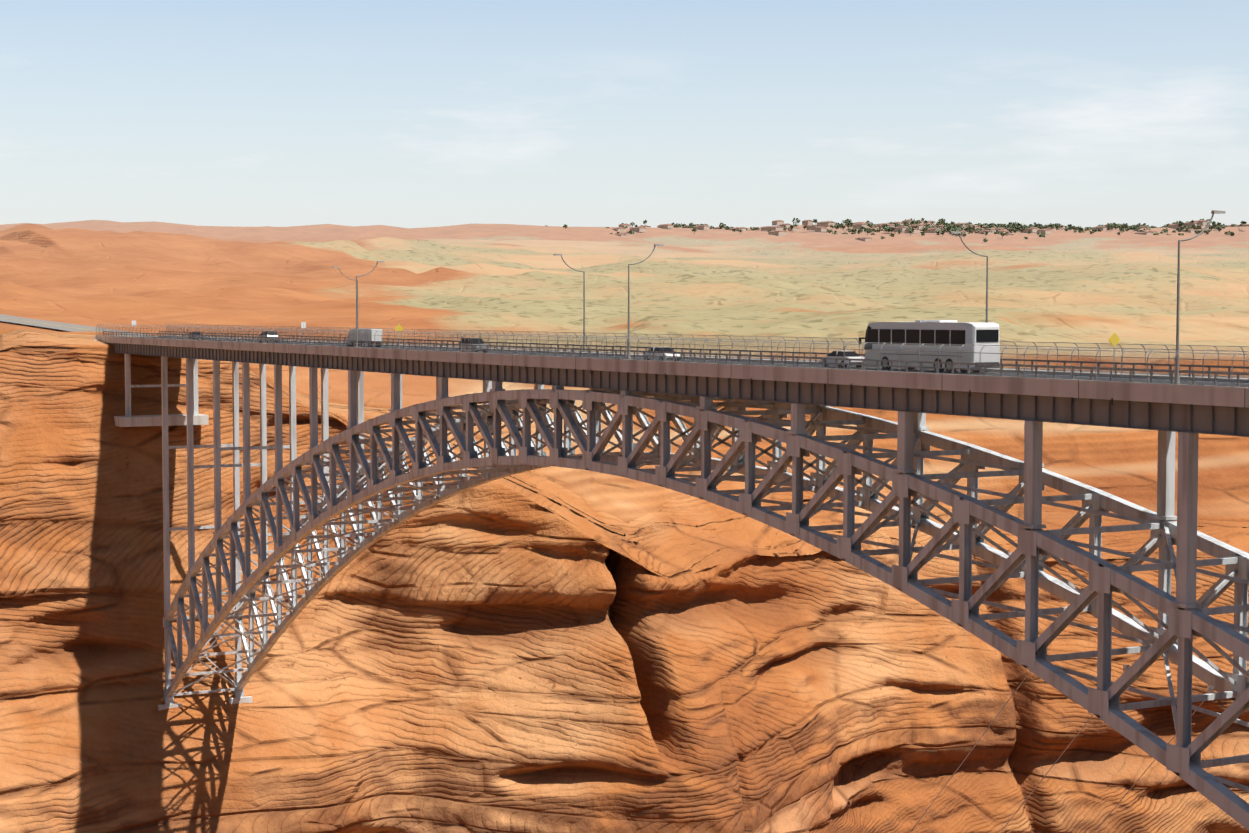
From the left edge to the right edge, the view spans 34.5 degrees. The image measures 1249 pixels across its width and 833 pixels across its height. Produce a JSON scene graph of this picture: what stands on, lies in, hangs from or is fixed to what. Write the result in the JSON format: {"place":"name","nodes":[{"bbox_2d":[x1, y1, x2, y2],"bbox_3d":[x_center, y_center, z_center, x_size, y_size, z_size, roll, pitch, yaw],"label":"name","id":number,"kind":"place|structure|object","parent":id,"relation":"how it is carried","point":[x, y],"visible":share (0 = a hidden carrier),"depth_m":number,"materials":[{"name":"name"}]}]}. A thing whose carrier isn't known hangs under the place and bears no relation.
{"place":"outdoors","nodes":[
{"label":"outdoors","id":0,"kind":"place"},
{"bbox_2d":[0,314,158,336],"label":"road asphalt","id":1,"kind":"structure","parent":0,"point":[32,322],"depth_m":434.12,"materials":[{"name":"grey asphalt"}]},
{"bbox_2d":[0,330,1248,832],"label":"canyon wall","id":2,"kind":"structure","parent":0,"point":[474,660],"depth_m":363.17,"materials":[{"name":"orange stone"}]},
{"bbox_2d":[124,354,1248,829],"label":"steel arch bridge","id":3,"kind":"structure","parent":2,"relation":"on","point":[1182,618],"depth_m":174.01,"materials":[{"name":"grey metal"}]},
{"bbox_2d":[110,343,1248,436],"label":"bridge deck girders","id":4,"kind":"object","parent":3,"relation":"on","point":[1213,420],"visible":0.62,"depth_m":163.07,"materials":[{"name":"metal"}]},
{"bbox_2d":[0,220,1248,621],"bbox_3d":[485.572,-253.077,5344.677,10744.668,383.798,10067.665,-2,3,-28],"label":"desert ground","id":5,"kind":"structure","parent":0,"point":[1072,288],"depth_m":843.82,"materials":[{"name":"sand"}]},
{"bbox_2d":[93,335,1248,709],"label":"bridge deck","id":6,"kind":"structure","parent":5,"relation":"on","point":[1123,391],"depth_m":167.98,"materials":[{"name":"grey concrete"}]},
{"bbox_2d":[96,324,1248,386],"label":"bridge fence posts","id":7,"kind":"object","parent":6,"relation":"on","point":[828,348],"visible":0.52,"depth_m":179.90,"materials":[{"name":"grey metal"}]},
{"bbox_2d":[97,324,1248,386],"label":"bridge fence","id":8,"kind":"object","parent":6,"relation":"on","point":[769,350],"visible":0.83,"depth_m":179.11,"materials":[{"name":"grey metal"}]},
{"bbox_2d":[103,331,1248,385],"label":"bridge guard rail","id":9,"kind":"object","parent":6,"relation":"on","point":[1064,367],"depth_m":175.21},
{"bbox_2d":[145,337,1248,386],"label":"road deck asphalt","id":10,"kind":"structure","parent":6,"relation":"on","point":[1030,375],"depth_m":171.30,"materials":[{"name":"grey asphalt"}]},
{"bbox_2d":[188,332,204,339],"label":"car","id":11,"kind":"object","parent":10,"relation":"on","point":[195,333],"depth_m":331.18,"materials":[{"name":"grey"}]},
{"bbox_2d":[259,331,277,341],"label":"car","id":12,"kind":"object","parent":10,"relation":"on","point":[268,334],"depth_m":313.37,"materials":[{"name":"grey"}]},
{"bbox_2d":[346,329,381,346],"bbox_3d":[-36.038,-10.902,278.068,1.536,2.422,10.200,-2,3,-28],"label":"white semi truck","id":13,"kind":"object","parent":10,"relation":"on","point":[364,334],"depth_m":275.02,"materials":[{"name":"white"}]},
{"bbox_2d":[460,338,488,352],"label":"car","id":14,"kind":"object","parent":10,"relation":"on","point":[468,341],"depth_m":231.12,"materials":[{"name":"silver metal"}]},
{"bbox_2d":[645,347,680,360],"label":"car","id":15,"kind":"object","parent":10,"relation":"on","point":[666,349],"depth_m":191.92,"materials":[{"name":"white"}]},
{"bbox_2d":[170,337,1248,383],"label":"white road marking","id":16,"kind":"object","parent":10,"relation":"on","point":[848,366],"depth_m":180.67,"materials":[{"name":"white paint"}]},
{"bbox_2d":[819,350,863,367],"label":"car","id":17,"kind":"object","parent":10,"relation":"on","point":[840,354],"depth_m":173.85,"materials":[{"name":"white"}]},
{"bbox_2d":[859,320,999,372],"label":"bus","id":18,"kind":"object","parent":10,"relation":"on","point":[980,335],"visible":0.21,"depth_m":161.11,"materials":[{"name":"white"}]},
{"bbox_2d":[303,322,1114,372],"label":"sign posts","id":19,"kind":"object","parent":6,"relation":"on","point":[399,344],"visible":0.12,"depth_m":196.62,"materials":[{"name":"metal"}]},
{"bbox_2d":[132,321,305,327],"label":"road signs","id":20,"kind":"object","parent":19,"relation":"attached to","point":[133,323],"visible":0.71,"depth_m":309.50,"materials":[{"name":"metal"}]},
{"bbox_2d":[395,324,1119,346],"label":"warning signs","id":21,"kind":"object","parent":19,"relation":"attached to","point":[1111,338],"visible":0.89,"depth_m":149.03,"materials":[{"name":"metal"}]},
{"bbox_2d":[228,349,1244,406],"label":"bridge deck joints","id":22,"kind":"object","parent":6,"relation":"attached to","point":[751,379],"visible":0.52,"depth_m":170.52,"materials":[{"name":"black metal"}]},
{"bbox_2d":[332,210,1225,383],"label":"street lamps","id":23,"kind":"object","parent":6,"relation":"on","point":[1213,212],"visible":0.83,"depth_m":162.69,"materials":[{"name":"grey metal"}]},
{"bbox_2d":[613,220,1248,240],"bbox_3d":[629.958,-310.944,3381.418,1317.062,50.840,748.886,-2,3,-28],"label":"buildings","id":24,"kind":"structure","parent":5,"relation":"on","point":[920,227],"depth_m":3292.26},
{"bbox_2d":[613,219,1248,238],"bbox_3d":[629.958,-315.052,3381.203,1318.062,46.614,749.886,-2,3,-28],"label":"trees","id":25,"kind":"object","parent":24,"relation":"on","point":[1000,229],"depth_m":3293.71,"materials":[{"name":"green plant"}]},
{"bbox_2d":[910,647,1213,832],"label":"cables","id":26,"kind":"object","parent":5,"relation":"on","point":[1210,688],"visible":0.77,"depth_m":145.68,"materials":[{"name":"black metal"}]},
{"bbox_2d":[0,0,1248,227],"label":"sky","id":27,"kind":"structure","parent":0,"point":[234,113],"materials":[{"name":"blue"}]}
]}

